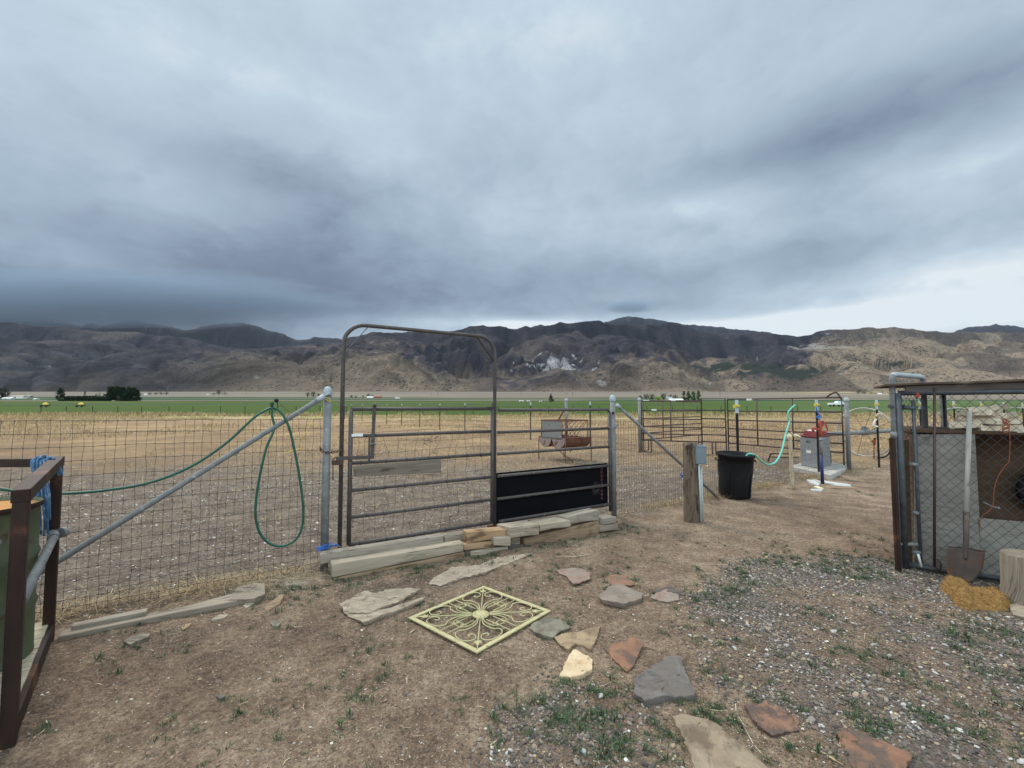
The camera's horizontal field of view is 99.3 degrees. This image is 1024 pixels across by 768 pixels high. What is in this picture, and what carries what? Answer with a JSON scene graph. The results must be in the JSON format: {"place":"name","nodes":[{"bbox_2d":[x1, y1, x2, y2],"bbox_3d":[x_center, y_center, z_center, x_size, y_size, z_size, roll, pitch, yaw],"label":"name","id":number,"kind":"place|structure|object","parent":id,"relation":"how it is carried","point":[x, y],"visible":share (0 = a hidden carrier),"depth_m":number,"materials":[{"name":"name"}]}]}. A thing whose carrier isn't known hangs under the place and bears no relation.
{"place":"outdoors","nodes":[
{"label":"outdoors","id":0,"kind":"place"},
{"bbox_2d":[1,441,889,619],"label":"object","id":1,"kind":"structure","parent":0,"point":[292,563],"depth_m":7.29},
{"bbox_2d":[0,413,1022,456],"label":"dry grass","id":2,"kind":"structure","parent":0,"point":[10,418],"depth_m":40.13,"materials":[{"name":"plant"}]},
{"bbox_2d":[0,417,1023,767],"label":"ground","id":3,"kind":"structure","parent":0,"point":[90,747],"depth_m":3.19,"materials":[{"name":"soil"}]},
{"bbox_2d":[0,456,68,749],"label":"steel rack","id":4,"kind":"object","parent":3,"relation":"on","point":[19,676],"visible":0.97,"depth_m":2.07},
{"bbox_2d":[0,496,45,671],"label":"steel drum","id":5,"kind":"object","parent":4,"relation":"on","point":[37,503],"visible":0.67,"depth_m":2.48,"materials":[{"name":"metal"}]},
{"bbox_2d":[30,454,55,535],"bbox_3d":[-3.036,0.719,2.836,0.170,0.525,0.111,0,-3,0],"label":"rope","id":6,"kind":"object","parent":4,"relation":"hanging from","point":[36,462],"visible":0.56,"depth_m":2.80,"materials":[{"name":"fabric"}]},
{"bbox_2d":[123,633,149,646],"bbox_3d":[-2.461,1.677,2.849,0.129,0.028,0.119,1,-3,-24],"label":"rock","id":7,"kind":"object","parent":3,"relation":"on","point":[133,640],"visible":1,"depth_m":2.85,"materials":[{"name":"stone"}]},
{"bbox_2d":[58,598,238,641],"bbox_3d":[-2.561,1.692,3.163,1.036,0.053,0.093,2,-3,-34],"label":"edging board","id":8,"kind":"object","parent":3,"relation":"on","point":[194,609],"visible":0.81,"depth_m":3.13,"materials":[{"name":"wood"}]},
{"bbox_2d":[71,609,147,630],"bbox_3d":[-2.811,1.656,3.051,0.393,0.047,0.062,2,-3,-33],"label":"edging board","id":9,"kind":"object","parent":8,"relation":"on","point":[109,619],"visible":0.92,"depth_m":3.03,"materials":[{"name":"wood"}]},
{"bbox_2d":[0,386,332,620],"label":"wire fence","id":10,"kind":"object","parent":3,"relation":"on","point":[325,472],"visible":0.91,"depth_m":3.64,"materials":[{"name":"metal"}]},
{"bbox_2d":[0,402,304,546],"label":"garden hose","id":11,"kind":"object","parent":10,"relation":"hanging from","point":[271,407],"visible":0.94,"depth_m":3.78,"materials":[{"name":"rubber"}]},
{"bbox_2d":[331,323,496,547],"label":"walk through gate","id":12,"kind":"structure","parent":10,"relation":"attached to","point":[341,458],"depth_m":4.55,"materials":[{"name":"metal"}]},
{"bbox_2d":[353,459,440,476],"bbox_3d":[-1.165,0.876,4.499,0.917,0.145,0.032,2,-3,-31],"label":"board","id":13,"kind":"object","parent":12,"relation":"attached to","point":[419,467],"visible":1,"depth_m":4.49,"materials":[{"name":"wood"}]},
{"bbox_2d":[496,408,611,523],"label":"pipe gate","id":14,"kind":"structure","parent":12,"relation":"attached to","point":[527,494],"depth_m":5.55,"materials":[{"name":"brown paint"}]},
{"bbox_2d":[184,593,234,606],"bbox_3d":[-2.436,1.712,3.340,0.524,0.080,0.053,2,-3,-33],"label":"edging board","id":15,"kind":"object","parent":3,"relation":"on","point":[224,596],"visible":0.27,"depth_m":3.42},
{"bbox_2d":[211,614,227,621],"bbox_3d":[-2.132,1.709,3.177,0.079,0.019,0.097,0,-3,0],"label":"wood chip","id":16,"kind":"object","parent":3,"relation":"on","point":[219,617],"visible":1,"depth_m":3.17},
{"bbox_2d":[224,583,265,604],"bbox_3d":[-2.135,1.707,3.533,0.287,0.058,0.318,0,-3,0],"label":"flat rock","id":17,"kind":"object","parent":3,"relation":"on","point":[248,593],"visible":0.97,"depth_m":3.49,"materials":[{"name":"stone"}]},
{"bbox_2d":[191,561,331,598],"bbox_3d":[-1.973,1.658,3.769,0.659,0.170,1.237,-3,-4,43],"label":"dry tangle","id":18,"kind":"object","parent":3,"relation":"on","point":[296,577],"visible":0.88,"depth_m":3.82,"materials":[{"name":"plant"}]},
{"bbox_2d":[265,594,284,610],"bbox_3d":[-1.855,1.725,3.408,0.088,0.058,0.250,0,-3,0],"label":"wood chunk","id":19,"kind":"object","parent":3,"relation":"on","point":[275,602],"visible":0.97,"depth_m":3.39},
{"bbox_2d":[284,579,308,586],"bbox_3d":[-1.849,1.760,3.830,0.278,0.080,0.101,2,-3,-34],"label":"edging board","id":20,"kind":"object","parent":3,"relation":"on","point":[289,584],"visible":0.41,"depth_m":3.78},
{"bbox_2d":[339,588,420,613],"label":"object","id":21,"kind":"object","parent":3,"relation":"on","point":[364,602],"visible":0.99,"depth_m":3.39,"materials":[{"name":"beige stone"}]},
{"bbox_2d":[343,597,425,624],"bbox_3d":[-0.928,1.699,3.242,0.619,0.041,0.244,1,-3,-22],"label":"flagstone","id":22,"kind":"object","parent":3,"relation":"on","point":[376,615],"visible":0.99,"depth_m":3.21,"materials":[{"name":"beige stone"}]},
{"bbox_2d":[334,551,463,579],"bbox_3d":[-1.062,1.754,4.202,1.231,0.111,0.137,1,-3,-27],"label":"timber","id":23,"kind":"object","parent":3,"relation":"on","point":[460,554],"visible":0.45,"depth_m":4.18,"materials":[{"name":"wood"}]},
{"bbox_2d":[330,540,462,577],"bbox_3d":[-1.078,1.673,4.201,1.249,0.132,0.136,1,-3,-27],"label":"timber","id":24,"kind":"object","parent":23,"relation":"on","point":[351,565],"visible":1,"depth_m":4.11,"materials":[{"name":"wood"}]},
{"bbox_2d":[319,533,442,563],"bbox_3d":[-1.246,1.600,4.254,1.167,0.105,0.102,1,-3,-27],"label":"timber","id":25,"kind":"object","parent":24,"relation":"on","point":[326,556],"visible":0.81,"depth_m":4.19,"materials":[{"name":"wood"}]},
{"bbox_2d":[35,464,881,624],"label":"fence foot grass","id":26,"kind":"structure","parent":3,"relation":"on","point":[156,593],"depth_m":3.69,"materials":[{"name":"plant"}]},
{"bbox_2d":[408,586,550,653],"bbox_3d":[-0.230,1.689,3.196,0.695,0.021,0.778,-3,-4,42],"label":"metal grate","id":27,"kind":"object","parent":3,"relation":"on","point":[482,614],"visible":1,"depth_m":3.15,"materials":[{"name":"metal"}]},
{"bbox_2d":[428,553,531,585],"bbox_3d":[-0.262,1.745,4.154,1.218,0.041,0.300,2,-4,-36],"label":"rotten wood","id":28,"kind":"object","parent":3,"relation":"on","point":[451,575],"visible":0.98,"depth_m":4.04,"materials":[{"name":"beige wood"}]},
{"bbox_2d":[470,545,507,555],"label":"timber","id":29,"kind":"object","parent":3,"relation":"on","point":[481,551],"visible":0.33,"depth_m":4.56,"materials":[{"name":"wood"}]},
{"bbox_2d":[461,540,494,549],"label":"timber","id":30,"kind":"object","parent":29,"relation":"on","point":[479,544],"visible":0.63,"depth_m":4.53,"materials":[{"name":"wood"}]},
{"bbox_2d":[442,531,462,541],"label":"timber","id":31,"kind":"object","parent":30,"relation":"on","point":[452,536],"visible":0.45,"depth_m":4.57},
{"bbox_2d":[463,527,505,542],"bbox_3d":[-0.291,1.596,4.646,0.457,0.116,0.133,1,-3,-27],"label":"timber","id":32,"kind":"object","parent":30,"relation":"on","point":[475,535],"visible":0.88,"depth_m":4.58,"materials":[{"name":"wood"}]},
{"bbox_2d":[344,402,634,449],"bbox_3d":[-7.695,2.379,32.883,0.056,1.770,43.278,2,-3,-33],"label":"cross fence","id":33,"kind":"object","parent":3,"relation":"on","point":[534,416],"visible":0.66,"depth_m":20.51,"materials":[{"name":"metal"}]},
{"bbox_2d":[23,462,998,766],"bbox_3d":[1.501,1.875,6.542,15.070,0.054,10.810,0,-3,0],"label":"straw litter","id":34,"kind":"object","parent":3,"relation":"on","point":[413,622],"visible":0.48,"depth_m":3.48,"materials":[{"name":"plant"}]},
{"bbox_2d":[0,482,1023,767],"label":"dirt pebbles","id":35,"kind":"object","parent":3,"relation":"on","point":[46,692],"visible":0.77,"depth_m":2.50,"materials":[{"name":"gravel"}]},
{"bbox_2d":[3,529,1023,767],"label":"weeds","id":36,"kind":"object","parent":3,"relation":"on","point":[787,745],"visible":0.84,"depth_m":2.60,"materials":[{"name":"green plant"}]},
{"bbox_2d":[508,544,523,549],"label":"timber","id":37,"kind":"object","parent":3,"relation":"on","point":[513,546],"visible":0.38,"depth_m":4.70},
{"bbox_2d":[490,536,510,545],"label":"timber","id":38,"kind":"object","parent":37,"relation":"on","point":[501,540],"visible":0.97,"depth_m":4.60,"materials":[{"name":"wood"}]},
{"bbox_2d":[529,617,569,639],"bbox_3d":[0.258,1.698,3.030,0.266,0.041,0.224,3,-4,-44],"label":"flagstone","id":39,"kind":"object","parent":3,"relation":"on","point":[549,628],"visible":0.99,"depth_m":3.01,"materials":[{"name":"grey stone"}]},
{"bbox_2d":[520,521,598,544],"bbox_3d":[0.571,1.739,5.087,1.043,0.180,0.104,1,-3,-27],"label":"timber","id":40,"kind":"object","parent":3,"relation":"on","point":[581,529],"visible":0.69,"depth_m":5.06,"materials":[{"name":"wood"}]},
{"bbox_2d":[497,521,538,537],"bbox_3d":[0.067,1.604,4.812,0.420,0.123,0.203,1,-3,-27],"label":"timber","id":41,"kind":"object","parent":40,"relation":"on","point":[520,529],"visible":0.89,"depth_m":4.75,"materials":[{"name":"wood"}]},
{"bbox_2d":[529,516,569,530],"bbox_3d":[0.420,1.608,5.008,0.467,0.083,0.223,2,-3,-28],"label":"timber","id":42,"kind":"object","parent":40,"relation":"on","point":[551,523],"visible":0.75,"depth_m":4.97,"materials":[{"name":"wood"}]},
{"bbox_2d":[557,508,598,522],"bbox_3d":[0.795,1.600,5.253,0.514,0.130,0.162,1,-3,-27],"label":"timber","id":43,"kind":"object","parent":40,"relation":"on","point":[585,514],"visible":0.83,"depth_m":5.22,"materials":[{"name":"wood"}]},
{"bbox_2d":[558,399,567,434],"bbox_3d":[1.807,1.538,17.437,0.881,1.910,0.140,-1,-3,13],"label":"brace post","id":44,"kind":"object","parent":3,"relation":"on","point":[566,406],"visible":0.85,"depth_m":17.33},
{"bbox_2d":[538,419,591,462],"bbox_3d":[1.527,1.619,12.544,0.995,1.195,1.202,2,-4,-40],"label":"hay feeder","id":45,"kind":"object","parent":3,"relation":"on","point":[559,439],"visible":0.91,"depth_m":12.29,"materials":[{"name":"metal"}]},
{"bbox_2d":[557,567,590,584],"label":"flagstone","id":46,"kind":"object","parent":3,"relation":"on","point":[579,575],"visible":1,"depth_m":3.96,"materials":[{"name":"stone"}]},
{"bbox_2d":[559,649,592,680],"bbox_3d":[0.398,1.684,2.587,0.170,0.059,0.310,-1,-3,23],"label":"flagstone","id":47,"kind":"object","parent":3,"relation":"on","point":[577,665],"visible":0.97,"depth_m":2.55,"materials":[{"name":"beige stone"}]},
{"bbox_2d":[554,626,600,651],"bbox_3d":[0.485,1.696,2.861,0.369,0.051,0.229,1,-3,-20],"label":"flagstone","id":48,"kind":"object","parent":3,"relation":"on","point":[586,638],"visible":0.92,"depth_m":2.86,"materials":[{"name":"beige stone"}]},
{"bbox_2d":[599,523,617,531],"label":"timber","id":49,"kind":"object","parent":3,"relation":"on","point":[608,527],"visible":0.58,"depth_m":5.32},
{"bbox_2d":[599,514,615,524],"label":"timber","id":50,"kind":"object","parent":49,"relation":"on","point":[604,519],"visible":0.77,"depth_m":5.33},
{"bbox_2d":[605,574,634,586],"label":"flagstone","id":51,"kind":"object","parent":3,"relation":"on","point":[625,581],"visible":0.92,"depth_m":3.83,"materials":[{"name":"orange stone"}]},
{"bbox_2d":[599,583,643,607],"bbox_3d":[0.853,1.714,3.521,0.369,0.052,0.320,2,-3,-31],"label":"flagstone","id":52,"kind":"object","parent":3,"relation":"on","point":[619,595],"visible":1,"depth_m":3.47,"materials":[{"name":"grey stone"}]},
{"bbox_2d":[604,636,642,672],"bbox_3d":[0.683,1.688,2.726,0.220,0.052,0.399,-2,-3,29],"label":"flagstone","id":53,"kind":"object","parent":3,"relation":"on","point":[625,653],"visible":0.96,"depth_m":2.71,"materials":[{"name":"orange stone"}]},
{"bbox_2d":[638,398,641,452],"bbox_3d":[4.300,1.407,14.648,0.118,1.890,0.118,0,-3,0],"label":"steel post","id":54,"kind":"object","parent":3,"relation":"on","point":[639,422],"visible":0.84,"depth_m":14.62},
{"bbox_2d":[303,476,1023,767],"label":"green weeds","id":55,"kind":"object","parent":3,"relation":"on","point":[699,710],"visible":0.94,"depth_m":2.20,"materials":[{"name":"green plant"}]},
{"bbox_2d":[633,655,695,706],"bbox_3d":[0.836,1.667,2.437,0.383,0.076,0.394,0,-3,0],"label":"flagstone","id":56,"kind":"object","parent":3,"relation":"on","point":[665,679],"visible":0.97,"depth_m":2.38,"materials":[{"name":"stone"}]},
{"bbox_2d":[651,588,678,602],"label":"flagstone","id":57,"kind":"object","parent":3,"relation":"on","point":[664,596],"visible":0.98,"depth_m":3.51,"materials":[{"name":"stone"}]},
{"bbox_2d":[652,586,685,595],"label":"flagstone","id":58,"kind":"object","parent":3,"relation":"on","point":[672,589],"visible":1,"depth_m":3.62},
{"bbox_2d":[641,400,702,452],"bbox_3d":[5.242,1.418,14.347,1.905,1.758,0.044,-1,-3,25],"label":"corral fence","id":59,"kind":"object","parent":3,"relation":"on","point":[670,427],"visible":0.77,"depth_m":14.36,"materials":[{"name":"metal"}]},
{"bbox_2d":[700,398,726,454],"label":"corral gate","id":60,"kind":"structure","parent":59,"relation":"attached to","point":[725,435],"depth_m":13.70,"materials":[{"name":"metal"}]},
{"bbox_2d":[642,401,702,450],"bbox_3d":[6.100,1.514,16.269,4.263,1.761,0.044,2,-4,-41],"label":"corral fence","id":61,"kind":"object","parent":3,"relation":"on","point":[663,425],"visible":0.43,"depth_m":16.18,"materials":[{"name":"metal"}]},
{"bbox_2d":[683,442,706,522],"bbox_3d":[2.464,1.342,5.856,0.308,1.112,0.212,-1,-3,20],"label":"wooden post","id":62,"kind":"object","parent":3,"relation":"on","point":[694,454],"visible":0.9,"depth_m":5.79,"materials":[{"name":"wood"}]},
{"bbox_2d":[672,714,767,767],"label":"flagstone","id":63,"kind":"object","parent":3,"relation":"on","point":[719,747],"visible":0.98,"depth_m":1.96,"materials":[{"name":"stone"}]},
{"bbox_2d":[609,395,851,517],"bbox_3d":[4.727,1.134,8.237,8.008,1.846,0.135,2,-3,-33],"label":"wire fence","id":64,"kind":"object","parent":3,"relation":"on","point":[612,400],"visible":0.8,"depth_m":7.38,"materials":[{"name":"grey metal"}]},
{"bbox_2d":[714,450,756,498],"bbox_3d":[3.831,1.544,7.441,0.662,0.756,0.582,0,-3,0],"label":"trash can","id":65,"kind":"object","parent":3,"relation":"on","point":[735,469],"visible":0.97,"depth_m":7.24,"materials":[{"name":"black plastic"}]},
{"bbox_2d":[746,404,795,464],"bbox_3d":[4.597,0.896,7.722,1.729,1.070,0.107,2,-3,-34],"label":"garden hose","id":66,"kind":"object","parent":65,"relation":"on","point":[757,457],"visible":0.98,"depth_m":7.94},
{"bbox_2d":[744,699,799,737],"bbox_3d":[1.266,1.643,2.141,0.227,0.051,0.223,1,-3,-15],"label":"flagstone","id":67,"kind":"object","parent":3,"relation":"on","point":[772,721],"visible":1,"depth_m":2.12,"materials":[{"name":"stone"}]},
{"bbox_2d":[727,392,844,464],"bbox_3d":[7.445,1.219,12.129,0.044,1.934,3.162,2,-3,-28],"label":"corral fence","id":68,"kind":"object","parent":3,"relation":"on","point":[792,421],"visible":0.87,"depth_m":11.91,"materials":[{"name":"metal"}]},
{"bbox_2d":[786,432,800,486],"bbox_3d":[5.470,1.475,8.436,0.290,1.106,0.102,0,-3,0],"label":"wooden stake","id":69,"kind":"object","parent":3,"relation":"on","point":[789,437],"visible":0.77,"depth_m":8.44,"materials":[{"name":"beige wood"}]},
{"bbox_2d":[789,463,846,479],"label":"concrete slab","id":70,"kind":"structure","parent":3,"relation":"on","point":[829,474],"depth_m":9.95,"materials":[{"name":"concrete"}]},
{"bbox_2d":[799,430,830,468],"bbox_3d":[7.451,1.559,10.681,1.492,0.864,0.473,2,-4,-40],"label":"livestock waterer","id":71,"kind":"object","parent":70,"relation":"on","point":[806,443],"visible":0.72,"depth_m":10.42,"materials":[{"name":"grey metal"}]},
{"bbox_2d":[811,420,827,483],"bbox_3d":[6.202,1.386,8.742,0.330,1.315,0.068,0,-3,0],"label":"yard hydrant","id":72,"kind":"object","parent":3,"relation":"on","point":[821,423],"visible":0.99,"depth_m":8.73,"materials":[{"name":"metal"}]},
{"bbox_2d":[824,480,850,486],"bbox_3d":[6.474,1.991,8.655,0.399,0.030,0.568,-2,-3,32],"label":"scrap board","id":73,"kind":"object","parent":3,"relation":"on","point":[837,484],"visible":0.95,"depth_m":8.59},
{"bbox_2d":[823,485,856,488],"bbox_3d":[6.289,1.983,8.328,0.594,0.025,0.295,0,-3,10],"label":"scrap board","id":74,"kind":"object","parent":3,"relation":"on","point":[836,487],"visible":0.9,"depth_m":8.27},
{"bbox_2d":[834,728,912,767],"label":"flagstone","id":75,"kind":"object","parent":3,"relation":"on","point":[861,750],"visible":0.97,"depth_m":1.92,"materials":[{"name":"orange stone"}]},
{"bbox_2d":[889,438,901,571],"bbox_3d":[3.632,1.147,4.112,0.044,1.265,0.050,0,-3,0],"label":"steel post","id":76,"kind":"object","parent":3,"relation":"on","point":[895,504],"visible":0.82,"depth_m":4.11,"materials":[{"name":"metal"}]},
{"bbox_2d":[830,407,1022,456],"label":"wheel line","id":77,"kind":"object","parent":3,"relation":"on","point":[865,430],"visible":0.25,"depth_m":13.45,"materials":[{"name":"metal"}]},
{"bbox_2d":[849,400,1023,467],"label":"strand fence","id":78,"kind":"object","parent":3,"relation":"on","point":[876,404],"visible":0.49,"depth_m":11.09,"materials":[{"name":"metal"}]},
{"bbox_2d":[873,379,1023,581],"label":"dog kennel","id":79,"kind":"object","parent":3,"relation":"on","point":[1002,527],"visible":0.93,"depth_m":4.05,"materials":[{"name":"grey metal"}]},
{"bbox_2d":[888,372,928,564],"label":"kennel gate","id":80,"kind":"structure","parent":79,"relation":"attached to","point":[892,392],"depth_m":4.27,"materials":[{"name":"metal"}]},
{"bbox_2d":[933,388,941,569],"bbox_3d":[3.905,0.869,4.014,0.088,1.666,0.035,-1,-3,13],"label":"rusty rod","id":81,"kind":"object","parent":79,"relation":"attached to","point":[934,479],"visible":1,"depth_m":4.01,"materials":[{"name":"metal"}]},
{"bbox_2d":[948,421,982,427],"bbox_3d":[4.184,0.377,4.018,0.222,0.071,0.052,-2,-4,37],"label":"firewood log","id":82,"kind":"object","parent":79,"relation":"on","point":[960,425],"visible":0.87,"depth_m":4.01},
{"bbox_2d":[978,426,1007,430],"bbox_3d":[4.361,0.402,3.895,0.260,0.057,0.052,-1,-3,22],"label":"firewood log","id":83,"kind":"object","parent":79,"relation":"on","point":[985,428],"visible":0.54,"depth_m":3.90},
{"bbox_2d":[980,418,1009,530],"bbox_3d":[4.220,0.795,3.804,0.218,0.997,0.022,-2,-4,34],"label":"orange twine","id":84,"kind":"object","parent":79,"relation":"hanging from","point":[1007,424],"visible":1,"depth_m":3.78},
{"bbox_2d":[1015,474,1023,504],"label":"rubber tub","id":85,"kind":"object","parent":79,"relation":"in","point":[1019,486],"visible":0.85,"depth_m":3.92,"materials":[{"name":"black plastic"}]},
{"bbox_2d":[999,549,1023,605],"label":"log stump","id":86,"kind":"object","parent":3,"relation":"on","point":[1012,574],"visible":0.87,"depth_m":3.38,"materials":[{"name":"wood"}]},
{"bbox_2d":[1009,603,1023,619],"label":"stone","id":87,"kind":"object","parent":3,"relation":"on","point":[1017,610],"visible":0.98,"depth_m":3.23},
{"bbox_2d":[0,314,1023,391],"bbox_3d":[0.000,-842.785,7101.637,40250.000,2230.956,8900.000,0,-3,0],"label":"mountains","id":88,"kind":"structure","parent":0,"point":[38,353],"depth_m":3933.06,"materials":[{"name":"soil"}]},
{"bbox_2d":[0,401,1023,416],"bbox_3d":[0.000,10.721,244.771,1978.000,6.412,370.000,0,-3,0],"label":"crop field","id":89,"kind":"structure","parent":0,"point":[630,406],"depth_m":149.84,"materials":[{"name":"plant"}]},
{"bbox_2d":[0,402,619,406],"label":"sprinkler line","id":90,"kind":"object","parent":89,"relation":"on","point":[242,404],"visible":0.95,"depth_m":136.34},
{"bbox_2d":[40,406,1017,413],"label":"boundary fence","id":91,"kind":"object","parent":89,"relation":"on","point":[397,406],"visible":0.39,"depth_m":72.43,"materials":[{"name":"metal"}]},
{"bbox_2d":[0,392,1023,400],"bbox_3d":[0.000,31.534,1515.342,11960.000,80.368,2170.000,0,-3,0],"label":"valley floor","id":92,"kind":"structure","parent":0,"point":[412,396],"depth_m":1206.68,"materials":[{"name":"plant"}]},
{"bbox_2d":[0,387,10,397],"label":"tree","id":93,"kind":"object","parent":92,"relation":"on","point":[3,392],"visible":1,"depth_m":801.55,"materials":[{"name":"green plant"}]},
{"bbox_2d":[55,388,65,400],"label":"tree","id":94,"kind":"object","parent":92,"relation":"on","point":[60,391],"visible":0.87,"depth_m":435.83,"materials":[{"name":"green plant"}]},
{"bbox_2d":[61,395,107,400],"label":"hedge","id":95,"kind":"object","parent":92,"relation":"on","point":[83,398],"visible":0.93,"depth_m":434.19,"materials":[{"name":"green plant"}]},
{"bbox_2d":[103,386,115,400],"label":"tree","id":96,"kind":"object","parent":92,"relation":"on","point":[110,390],"visible":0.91,"depth_m":434.53,"materials":[{"name":"green plant"}]},
{"bbox_2d":[107,386,120,400],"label":"tree","id":97,"kind":"object","parent":92,"relation":"on","point":[115,390],"visible":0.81,"depth_m":435.26,"materials":[{"name":"green plant"}]},
{"bbox_2d":[117,387,126,400],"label":"tree","id":98,"kind":"object","parent":92,"relation":"on","point":[121,391],"visible":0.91,"depth_m":434.95,"materials":[{"name":"green plant"}]},
{"bbox_2d":[0,0,1023,339],"label":"sky","id":99,"kind":"structure","parent":0,"point":[296,169],"materials":[{"name":"grey"}]},
{"bbox_2d":[465,550,1023,767],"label":"gravel","id":100,"kind":"structure","parent":0,"point":[870,691],"depth_m":2.60,"materials":[{"name":"gravel"}]},
{"bbox_2d":[940,575,1012,611],"bbox_3d":[3.764,1.681,3.534,0.442,0.167,0.827,-3,-4,43],"label":"pile of straw","id":101,"kind":"object","parent":100,"relation":"on","point":[961,592],"visible":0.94,"depth_m":3.39,"materials":[{"name":"plant"}]},
{"bbox_2d":[945,411,985,581],"bbox_3d":[3.985,0.986,3.877,0.259,1.491,0.175,-2,-4,34],"label":"shovel","id":102,"kind":"object","parent":101,"relation":"on","point":[965,562],"visible":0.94,"depth_m":3.82,"materials":[{"name":"metal"}]},
{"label":"firewood log","id":103,"kind":"object","parent":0,"visible":0},
{"bbox_3d":[4.251,0.346,4.093,0.062,0.083,0.138,0,-3,0],"label":"firewood log","id":104,"kind":"object","parent":103,"relation":"on","visible":0},
{"bbox_2d":[956,409,994,415],"bbox_3d":[4.240,0.265,3.984,0.061,0.067,0.251,1,-3,-14],"label":"firewood log","id":105,"kind":"object","parent":104,"relation":"on","point":[989,412],"visible":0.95,"depth_m":3.93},
{"bbox_2d":[966,405,991,412],"bbox_3d":[4.274,0.227,3.964,0.223,0.072,0.040,-1,-3,10],"label":"firewood log","id":106,"kind":"object","parent":105,"relation":"on","point":[976,409],"visible":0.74,"depth_m":3.96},
{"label":"firewood log","id":107,"kind":"object","parent":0,"visible":0},
{"bbox_2d":[1003,420,1019,423],"bbox_3d":[4.375,0.345,3.948,0.058,0.050,0.300,3,-4,-44],"label":"firewood log","id":108,"kind":"object","parent":107,"relation":"on","point":[1014,422],"visible":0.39,"depth_m":3.85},
{"bbox_2d":[965,418,1002,424],"bbox_3d":[4.269,0.334,3.961,0.052,0.059,0.281,1,-3,-12],"label":"firewood log","id":109,"kind":"object","parent":108,"relation":"on","point":[991,421],"visible":0.59,"depth_m":3.89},
{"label":"firewood log","id":110,"kind":"object","parent":108,"relation":"on","visible":0},
{"bbox_2d":[984,413,1006,418],"bbox_3d":[4.331,0.305,3.922,0.043,0.091,0.185,1,-3,-12],"label":"firewood log","id":111,"kind":"object","parent":110,"relation":"on","point":[996,416],"visible":0.56,"depth_m":3.87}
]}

